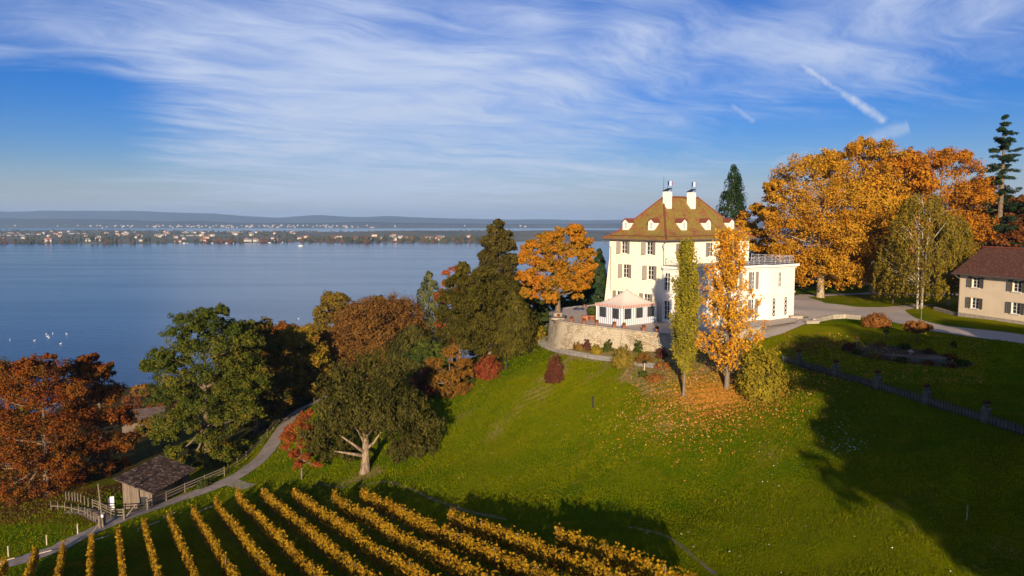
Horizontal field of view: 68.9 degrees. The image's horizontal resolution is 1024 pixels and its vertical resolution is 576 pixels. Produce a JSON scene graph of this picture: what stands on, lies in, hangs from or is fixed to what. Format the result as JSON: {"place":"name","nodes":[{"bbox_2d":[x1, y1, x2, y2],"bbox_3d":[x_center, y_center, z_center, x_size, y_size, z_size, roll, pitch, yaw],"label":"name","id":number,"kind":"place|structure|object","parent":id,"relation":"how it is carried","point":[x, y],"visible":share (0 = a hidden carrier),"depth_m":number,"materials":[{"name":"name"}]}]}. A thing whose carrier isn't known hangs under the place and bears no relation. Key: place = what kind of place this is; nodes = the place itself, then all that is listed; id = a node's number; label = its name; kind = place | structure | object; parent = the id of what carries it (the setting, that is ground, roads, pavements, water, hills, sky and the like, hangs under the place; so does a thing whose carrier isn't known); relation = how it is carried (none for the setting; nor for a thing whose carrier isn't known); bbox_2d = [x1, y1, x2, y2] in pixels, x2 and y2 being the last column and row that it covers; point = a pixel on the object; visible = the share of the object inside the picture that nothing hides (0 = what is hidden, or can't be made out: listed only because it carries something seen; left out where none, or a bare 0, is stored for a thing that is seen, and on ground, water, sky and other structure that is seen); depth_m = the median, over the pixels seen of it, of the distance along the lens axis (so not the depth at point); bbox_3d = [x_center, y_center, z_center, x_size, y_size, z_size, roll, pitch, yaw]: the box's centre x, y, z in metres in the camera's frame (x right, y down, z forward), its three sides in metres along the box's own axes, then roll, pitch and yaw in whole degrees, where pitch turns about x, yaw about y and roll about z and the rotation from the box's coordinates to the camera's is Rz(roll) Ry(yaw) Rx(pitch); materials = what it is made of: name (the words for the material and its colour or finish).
{"place":"outdoors","nodes":[
{"label":"outdoors","id":0,"kind":"place"},
{"bbox_2d":[63,506,114,522],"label":"side track","id":1,"kind":"structure","parent":0,"point":[109,517],"depth_m":89.56,"materials":[{"name":"grey gravel"}]},
{"bbox_2d":[1,395,326,566],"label":"gravel road","id":2,"kind":"structure","parent":0,"point":[268,449],"depth_m":90.75,"materials":[{"name":"grey gravel"}]},
{"bbox_2d":[0,225,783,227],"bbox_3d":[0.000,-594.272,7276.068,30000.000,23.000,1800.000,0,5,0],"label":"shore land","id":3,"kind":"structure","parent":0,"point":[463,226],"depth_m":7394.67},
{"bbox_2d":[0,230,819,243],"bbox_3d":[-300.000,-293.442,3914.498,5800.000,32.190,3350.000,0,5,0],"label":"island land","id":4,"kind":"structure","parent":0,"point":[524,236],"depth_m":2986.95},
{"bbox_2d":[0,228,486,240],"bbox_3d":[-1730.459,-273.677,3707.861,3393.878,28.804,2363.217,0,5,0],"label":"woodland","id":5,"kind":"object","parent":4,"relation":"on","point":[157,237],"visible":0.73,"depth_m":3171.55,"materials":[{"name":"green plant"}]},
{"bbox_2d":[0,228,831,415],"bbox_3d":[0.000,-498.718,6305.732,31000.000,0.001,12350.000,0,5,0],"label":"lake","id":6,"kind":"structure","parent":0,"point":[115,303],"depth_m":879.45,"materials":[{"name":"liquid"}]},
{"bbox_2d":[0,211,933,223],"bbox_3d":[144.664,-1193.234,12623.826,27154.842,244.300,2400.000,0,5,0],"label":"hills","id":7,"kind":"structure","parent":0,"point":[146,216],"depth_m":12272.05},
{"bbox_2d":[0,218,972,225],"bbox_3d":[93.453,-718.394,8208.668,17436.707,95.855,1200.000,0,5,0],"label":"wooded hills","id":8,"kind":"structure","parent":0,"point":[48,222],"depth_m":8102.28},
{"bbox_2d":[0,275,1023,575],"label":"terrain","id":9,"kind":"structure","parent":0,"point":[142,451],"depth_m":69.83,"materials":[{"name":"green plant"}]},
{"bbox_2d":[0,356,44,482],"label":"beech tree","id":10,"kind":"object","parent":9,"relation":"on","point":[26,411],"visible":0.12,"depth_m":125.28,"materials":[{"name":"brown plant"}]},
{"bbox_2d":[22,545,39,575],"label":"vine row","id":11,"kind":"object","parent":9,"relation":"on","point":[32,562],"visible":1,"depth_m":66.76,"materials":[{"name":"yellow plant"}]},
{"bbox_2d":[0,352,93,506],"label":"beech tree","id":12,"kind":"object","parent":9,"relation":"on","point":[22,372],"visible":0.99,"depth_m":103.51,"materials":[{"name":"orange plant"}]},
{"bbox_2d":[0,473,106,524],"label":"beech litter","id":13,"kind":"object","parent":9,"relation":"on","point":[56,505],"visible":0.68,"depth_m":93.48,"materials":[{"name":"orange plant"}]},
{"bbox_2d":[52,539,66,575],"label":"vine row","id":14,"kind":"object","parent":9,"relation":"on","point":[60,561],"visible":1,"depth_m":65.33,"materials":[{"name":"yellow plant"}]},
{"bbox_2d":[86,533,94,575],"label":"vine row","id":15,"kind":"object","parent":9,"relation":"on","point":[90,562],"visible":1,"depth_m":65.23,"materials":[{"name":"yellow plant"}]},
{"bbox_2d":[49,352,141,478],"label":"beech tree","id":16,"kind":"object","parent":9,"relation":"on","point":[87,369],"visible":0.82,"depth_m":113.02,"materials":[{"name":"brown plant"}]},
{"bbox_2d":[114,525,127,575],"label":"vine row","id":17,"kind":"object","parent":9,"relation":"on","point":[121,566],"visible":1,"depth_m":64.56,"materials":[{"name":"yellow plant"}]},
{"bbox_2d":[115,394,142,409],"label":"shore tree","id":18,"kind":"object","parent":9,"relation":"on","point":[128,400],"visible":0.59,"depth_m":273.84,"materials":[{"name":"brown plant"}]},
{"bbox_2d":[130,383,154,396],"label":"shore tree","id":19,"kind":"object","parent":9,"relation":"on","point":[135,389],"visible":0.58,"depth_m":302.88,"materials":[{"name":"orange plant"}]},
{"bbox_2d":[122,406,164,432],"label":"shore house","id":20,"kind":"structure","parent":9,"relation":"on","point":[144,413],"depth_m":238.33,"materials":[{"name":"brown wood"}]},
{"bbox_2d":[133,416,161,436],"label":"shore tree","id":21,"kind":"object","parent":9,"relation":"on","point":[144,428],"visible":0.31,"depth_m":217.07,"materials":[{"name":"plant"}]},
{"bbox_2d":[141,517,162,575],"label":"vine row","id":22,"kind":"object","parent":9,"relation":"on","point":[155,566],"visible":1,"depth_m":64.25,"materials":[{"name":"yellow plant"}]},
{"bbox_2d":[113,455,196,509],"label":"wooden barn","id":23,"kind":"structure","parent":9,"relation":"on","point":[151,478],"depth_m":90.29,"materials":[{"name":"brown wood"}]},
{"bbox_2d":[166,510,198,575],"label":"vine row","id":24,"kind":"object","parent":9,"relation":"on","point":[187,560],"visible":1,"depth_m":63.76,"materials":[{"name":"yellow plant"}]},
{"bbox_2d":[148,466,224,504],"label":"rail fence","id":25,"kind":"object","parent":9,"relation":"on","point":[166,493],"visible":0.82,"depth_m":91.99,"materials":[{"name":"brown wood"}]},
{"bbox_2d":[137,302,274,467],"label":"oak tree","id":26,"kind":"object","parent":9,"relation":"on","point":[240,334],"visible":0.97,"depth_m":103.13,"materials":[{"name":"green plant"}]},
{"bbox_2d":[190,504,240,575],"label":"vine row","id":27,"kind":"object","parent":9,"relation":"on","point":[224,563],"visible":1,"depth_m":62.95,"materials":[{"name":"yellow plant"}]},
{"bbox_2d":[196,438,241,469],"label":"bush","id":28,"kind":"object","parent":9,"relation":"on","point":[219,444],"visible":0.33,"depth_m":106.45,"materials":[{"name":"green plant"}]},
{"bbox_2d":[213,495,284,575],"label":"vine row","id":29,"kind":"object","parent":9,"relation":"on","point":[262,564],"visible":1,"depth_m":62.75,"materials":[{"name":"yellow plant"}]},
{"bbox_2d":[210,316,299,433],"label":"oak tree","id":30,"kind":"object","parent":9,"relation":"on","point":[272,400],"visible":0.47,"depth_m":117.56,"materials":[{"name":"green plant"}]},
{"bbox_2d":[235,487,333,575],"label":"vine row","id":31,"kind":"object","parent":9,"relation":"on","point":[302,564],"visible":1,"depth_m":62.04,"materials":[{"name":"yellow plant"}]},
{"bbox_2d":[265,322,335,404],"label":"golden maple","id":32,"kind":"object","parent":9,"relation":"on","point":[314,358],"visible":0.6,"depth_m":127.50,"materials":[{"name":"yellow plant"}]},
{"bbox_2d":[278,409,322,479],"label":"red maple","id":33,"kind":"object","parent":9,"relation":"on","point":[291,436],"visible":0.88,"depth_m":86.25,"materials":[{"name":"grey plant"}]},
{"bbox_2d":[260,487,382,575],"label":"vine row","id":34,"kind":"object","parent":9,"relation":"on","point":[342,562],"visible":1,"depth_m":60.48,"materials":[{"name":"yellow plant"}]},
{"bbox_2d":[309,289,351,380],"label":"ash tree","id":35,"kind":"object","parent":9,"relation":"on","point":[329,301],"visible":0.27,"depth_m":184.85,"materials":[{"name":"yellow plant"}]},
{"bbox_2d":[291,488,441,575],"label":"vine row","id":36,"kind":"object","parent":9,"relation":"on","point":[379,555],"visible":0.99,"depth_m":57.96,"materials":[{"name":"yellow plant"}]},
{"bbox_2d":[295,347,446,474],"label":"oak tree","id":37,"kind":"object","parent":9,"relation":"on","point":[357,407],"visible":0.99,"depth_m":82.40,"materials":[{"name":"green plant"}]},
{"bbox_2d":[318,289,436,379],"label":"copper beech","id":38,"kind":"object","parent":9,"relation":"on","point":[366,322],"visible":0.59,"depth_m":137.12,"materials":[{"name":"brown plant"}]},
{"bbox_2d":[380,324,438,369],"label":"yew tree","id":39,"kind":"object","parent":9,"relation":"on","point":[408,336],"visible":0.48,"depth_m":127.41,"materials":[{"name":"green plant"}]},
{"bbox_2d":[313,481,505,519],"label":"vineyard footpath","id":40,"kind":"structure","parent":9,"relation":"on","point":[446,504],"depth_m":70.85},
{"bbox_2d":[331,489,499,575],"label":"vine row","id":41,"kind":"object","parent":9,"relation":"on","point":[402,541],"visible":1,"depth_m":55.30,"materials":[{"name":"yellow plant"}]},
{"bbox_2d":[407,365,441,398],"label":"bush","id":42,"kind":"object","parent":9,"relation":"on","point":[420,382],"visible":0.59,"depth_m":100.51,"materials":[{"name":"brown plant"}]},
{"bbox_2d":[402,338,449,364],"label":"evergreen bush","id":43,"kind":"object","parent":9,"relation":"on","point":[421,351],"visible":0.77,"depth_m":117.91,"materials":[{"name":"green plant"}]},
{"bbox_2d":[414,270,449,341],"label":"grey fir","id":44,"kind":"object","parent":9,"relation":"on","point":[431,304],"visible":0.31,"depth_m":147.33,"materials":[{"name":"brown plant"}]},
{"bbox_2d":[423,343,475,398],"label":"orange tree","id":45,"kind":"object","parent":9,"relation":"on","point":[434,378],"visible":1,"depth_m":97.67,"materials":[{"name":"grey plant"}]},
{"bbox_2d":[433,265,468,360],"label":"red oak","id":46,"kind":"object","parent":9,"relation":"on","point":[447,272],"visible":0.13,"depth_m":142.38,"materials":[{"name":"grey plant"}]},
{"bbox_2d":[431,261,484,358],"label":"cypress tree","id":47,"kind":"object","parent":9,"relation":"on","point":[448,317],"visible":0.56,"depth_m":115.29,"materials":[{"name":"plant"}]},
{"bbox_2d":[359,486,576,575],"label":"vine row","id":48,"kind":"object","parent":9,"relation":"on","point":[433,532],"visible":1,"depth_m":53.21,"materials":[{"name":"yellow plant"}]},
{"bbox_2d":[473,354,502,380],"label":"red shrub","id":49,"kind":"object","parent":9,"relation":"on","point":[490,367],"visible":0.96,"depth_m":99.67,"materials":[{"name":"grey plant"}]},
{"bbox_2d":[449,263,538,355],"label":"cypress tree","id":50,"kind":"object","parent":9,"relation":"on","point":[483,279],"visible":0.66,"depth_m":110.75,"materials":[{"name":"plant"}]},
{"bbox_2d":[474,218,520,306],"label":"cypress tree","id":51,"kind":"object","parent":9,"relation":"on","point":[493,244],"visible":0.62,"depth_m":126.32,"materials":[{"name":"green plant"}]},
{"bbox_2d":[485,288,536,357],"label":"cypress tree","id":52,"kind":"object","parent":9,"relation":"on","point":[506,328],"visible":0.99,"depth_m":106.93,"materials":[{"name":"green plant"}]},
{"bbox_2d":[527,298,548,336],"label":"evergreen bush","id":53,"kind":"object","parent":9,"relation":"on","point":[537,307],"visible":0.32,"depth_m":118.52,"materials":[{"name":"green plant"}]},
{"bbox_2d":[447,506,639,575],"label":"vine row","id":54,"kind":"object","parent":9,"relation":"on","point":[498,536],"visible":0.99,"depth_m":48.69,"materials":[{"name":"yellow plant"}]},
{"bbox_2d":[536,300,560,328],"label":"evergreen bush","id":55,"kind":"object","parent":9,"relation":"on","point":[543,313],"visible":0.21,"depth_m":121.66,"materials":[{"name":"green plant"}]},
{"bbox_2d":[544,351,564,383],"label":"oval bush","id":56,"kind":"object","parent":9,"relation":"on","point":[554,368],"visible":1,"depth_m":88.09,"materials":[{"name":"red plant"}]},
{"bbox_2d":[569,275,594,306],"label":"dark fir","id":57,"kind":"object","parent":9,"relation":"on","point":[586,295],"visible":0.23,"depth_m":125.28,"materials":[{"name":"green plant"}]},
{"bbox_2d":[585,248,606,303],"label":"dark fir","id":58,"kind":"object","parent":9,"relation":"on","point":[597,291],"visible":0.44,"depth_m":126.04,"materials":[{"name":"green plant"}]},
{"bbox_2d":[537,336,662,368],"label":"terrace footpath","id":59,"kind":"structure","parent":9,"relation":"on","point":[542,343],"depth_m":93.82,"materials":[{"name":"beige gravel"}]},
{"bbox_2d":[610,343,634,368],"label":"willow bush","id":60,"kind":"object","parent":9,"relation":"on","point":[621,358],"visible":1,"depth_m":85.37,"materials":[{"name":"yellow plant"}]},
{"bbox_2d":[553,523,697,575],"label":"vine row","id":61,"kind":"object","parent":9,"relation":"on","point":[573,541],"visible":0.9,"depth_m":44.75,"materials":[{"name":"yellow plant"}]},
{"bbox_2d":[547,304,761,351],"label":"terrace wall","id":62,"kind":"structure","parent":9,"relation":"on","point":[563,334],"depth_m":94.40,"materials":[{"name":"stone"}]},
{"bbox_2d":[628,526,717,573],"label":"meadow footpath","id":63,"kind":"structure","parent":9,"relation":"on","point":[710,570],"depth_m":49.19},
{"bbox_2d":[668,238,704,396],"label":"poplar tree","id":64,"kind":"object","parent":9,"relation":"on","point":[684,322],"visible":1,"depth_m":74.36,"materials":[{"name":"green plant"}]},
{"bbox_2d":[602,181,799,326],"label":"manor house","id":65,"kind":"structure","parent":9,"relation":"on","point":[644,245],"depth_m":102.70,"materials":[{"name":"white paint"}]},
{"bbox_2d":[641,242,655,255],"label":"window","id":66,"kind":"structure","parent":65,"relation":"in","point":[651,246],"depth_m":101.54,"materials":[{"name":"white glass"}]},
{"bbox_2d":[642,266,656,280],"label":"window","id":67,"kind":"structure","parent":65,"relation":"in","point":[652,270],"depth_m":101.63,"materials":[{"name":"white glass"}]},
{"bbox_2d":[492,351,916,500],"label":"fallen leaves","id":68,"kind":"object","parent":9,"relation":"on","point":[717,394],"visible":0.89,"depth_m":74.25,"materials":[{"name":"orange plant"}]},
{"bbox_2d":[692,226,770,388],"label":"poplar tree","id":69,"kind":"object","parent":9,"relation":"on","point":[722,350],"visible":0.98,"depth_m":74.82,"materials":[{"name":"orange plant"}]},
{"bbox_2d":[715,164,755,260],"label":"giant sequoia","id":70,"kind":"object","parent":9,"relation":"on","point":[733,188],"visible":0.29,"depth_m":147.73,"materials":[{"name":"green plant"}]},
{"bbox_2d":[735,202,776,261],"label":"cherry tree","id":71,"kind":"object","parent":9,"relation":"on","point":[755,247],"visible":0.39,"depth_m":140.60,"materials":[{"name":"orange plant"}]},
{"bbox_2d":[732,339,793,401],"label":"tall shrub","id":72,"kind":"object","parent":9,"relation":"on","point":[775,381],"visible":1,"depth_m":72.77,"materials":[{"name":"yellow plant"}]},
{"bbox_2d":[748,319,805,340],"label":"wall","id":73,"kind":"structure","parent":9,"relation":"on","point":[773,330],"depth_m":95.85,"materials":[{"name":"beige stone"}]},
{"bbox_2d":[799,359,831,375],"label":"iron fence","id":74,"kind":"object","parent":9,"relation":"on","point":[817,368],"visible":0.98,"depth_m":78.92,"materials":[{"name":"metal"}]},
{"bbox_2d":[755,147,894,297],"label":"plane tree","id":75,"kind":"object","parent":9,"relation":"on","point":[817,224],"visible":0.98,"depth_m":127.39,"materials":[{"name":"orange plant"}]},
{"bbox_2d":[813,314,860,321],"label":"garden wall","id":76,"kind":"structure","parent":9,"relation":"on","point":[836,316],"depth_m":103.82,"materials":[{"name":"stone"}]},
{"bbox_2d":[836,371,873,387],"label":"iron fence","id":77,"kind":"object","parent":9,"relation":"on","point":[860,380],"visible":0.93,"depth_m":73.28,"materials":[{"name":"metal"}]},
{"bbox_2d":[819,135,927,285],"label":"plane tree","id":78,"kind":"object","parent":9,"relation":"on","point":[873,151],"visible":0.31,"depth_m":144.74,"materials":[{"name":"orange plant"}]},
{"bbox_2d":[831,173,916,291],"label":"plane tree","id":79,"kind":"object","parent":9,"relation":"on","point":[890,198],"visible":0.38,"depth_m":134.55,"materials":[{"name":"orange plant"}]},
{"bbox_2d":[860,312,892,327],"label":"rust mound","id":80,"kind":"object","parent":9,"relation":"on","point":[876,320],"visible":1,"depth_m":93.85,"materials":[{"name":"brown plant"}]},
{"bbox_2d":[784,332,986,383],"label":"garden leaves","id":81,"kind":"object","parent":9,"relation":"on","point":[887,362],"visible":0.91,"depth_m":79.62,"materials":[{"name":"orange plant"}]},
{"bbox_2d":[870,242,914,303],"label":"birch tree","id":82,"kind":"object","parent":9,"relation":"on","point":[878,287],"visible":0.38,"depth_m":121.55,"materials":[{"name":"green plant"}]},
{"bbox_2d":[878,381,921,402],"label":"iron fence","id":83,"kind":"object","parent":9,"relation":"on","point":[902,393],"visible":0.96,"depth_m":67.42,"materials":[{"name":"metal"}]},
{"bbox_2d":[854,146,950,277],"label":"plane tree","id":84,"kind":"object","parent":9,"relation":"on","point":[924,173],"visible":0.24,"depth_m":141.79,"materials":[{"name":"orange plant"}]},
{"bbox_2d":[840,343,973,367],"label":"flowerbed soil","id":85,"kind":"structure","parent":9,"relation":"on","point":[884,351],"depth_m":81.56,"materials":[{"name":"brown soil"}]},
{"bbox_2d":[878,349,946,363],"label":"garden basin","id":86,"kind":"object","parent":85,"relation":"on","point":[937,359],"visible":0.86,"depth_m":78.73,"materials":[{"name":"stone"}]},
{"bbox_2d":[794,294,1023,342],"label":"gravel court","id":87,"kind":"object","parent":9,"relation":"on","point":[811,308],"visible":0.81,"depth_m":109.01,"materials":[{"name":"beige gravel"}]},
{"bbox_2d":[900,319,933,341],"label":"ball tree","id":88,"kind":"object","parent":9,"relation":"on","point":[917,327],"visible":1,"depth_m":84.31,"materials":[{"name":"brown plant"}]},
{"bbox_2d":[872,192,972,308],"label":"birch tree","id":89,"kind":"object","parent":9,"relation":"on","point":[920,251],"visible":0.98,"depth_m":113.12,"materials":[{"name":"green plant"}]},
{"bbox_2d":[882,146,1001,278],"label":"plane tree","id":90,"kind":"object","parent":9,"relation":"on","point":[975,196],"visible":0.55,"depth_m":145.09,"materials":[{"name":"orange plant"}]},
{"bbox_2d":[914,212,979,305],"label":"birch tree","id":91,"kind":"object","parent":9,"relation":"on","point":[968,235],"visible":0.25,"depth_m":116.27,"materials":[{"name":"green plant"}]},
{"bbox_2d":[927,397,980,420],"bbox_3d":[36.664,10.218,61.916,0.418,1.626,5.552,-1,5,-13],"label":"iron fence","id":92,"kind":"object","parent":9,"relation":"on","point":[948,407],"visible":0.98,"depth_m":61.80,"materials":[{"name":"metal"}]},
{"bbox_2d":[948,177,1023,249],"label":"plane tree","id":93,"kind":"object","parent":9,"relation":"on","point":[1013,198],"visible":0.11,"depth_m":156.82,"materials":[{"name":"orange plant"}]},
{"bbox_2d":[980,400,992,422],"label":"stone pillar","id":94,"kind":"structure","parent":9,"relation":"on","point":[985,411],"depth_m":58.74,"materials":[{"name":"grey stone"}]},
{"bbox_2d":[951,246,1023,324],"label":"gatehouse","id":95,"kind":"object","parent":9,"relation":"on","point":[991,284],"visible":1,"depth_m":103.37,"materials":[{"name":"beige paint"}]},
{"bbox_2d":[1006,302,1023,314],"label":"window","id":96,"kind":"structure","parent":95,"relation":"in","point":[1017,308],"depth_m":99.56,"materials":[{"name":"white glass"}]},
{"bbox_2d":[1007,280,1023,292],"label":"window","id":97,"kind":"structure","parent":95,"relation":"in","point":[1018,287],"depth_m":99.37,"materials":[{"name":"white glass"}]},
{"bbox_2d":[964,114,1023,253],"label":"tall pine","id":98,"kind":"object","parent":9,"relation":"on","point":[1001,176],"visible":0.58,"depth_m":147.68,"materials":[{"name":"green plant"}]},
{"bbox_2d":[978,194,1023,247],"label":"beech tree","id":99,"kind":"object","parent":9,"relation":"on","point":[1004,239],"visible":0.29,"depth_m":148.13,"materials":[{"name":"orange plant"}]},
{"bbox_2d":[987,413,1023,435],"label":"iron fence","id":100,"kind":"object","parent":9,"relation":"on","point":[1005,425],"visible":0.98,"depth_m":57.09,"materials":[{"name":"metal"}]},
{"bbox_2d":[0,0,1023,219],"label":"sky","id":101,"kind":"structure","parent":0,"point":[458,109],"materials":[{"name":"blue"}]},
{"bbox_2d":[553,305,799,332],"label":"terrace floor","id":102,"kind":"structure","parent":0,"point":[576,313],"depth_m":98.04,"materials":[{"name":"beige stone"}]},
{"bbox_2d":[549,312,566,319],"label":"round seat","id":103,"kind":"object","parent":102,"relation":"on","point":[555,317],"visible":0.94,"depth_m":101.68,"materials":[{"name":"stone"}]},
{"bbox_2d":[514,223,598,322],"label":"maple tree","id":104,"kind":"object","parent":103,"relation":"in","point":[579,243],"visible":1,"depth_m":99.67,"materials":[{"name":"orange plant"}]},
{"bbox_2d":[595,289,657,325],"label":"garden tent","id":105,"kind":"object","parent":102,"relation":"on","point":[627,306],"visible":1,"depth_m":97.37,"materials":[{"name":"white fabric"}]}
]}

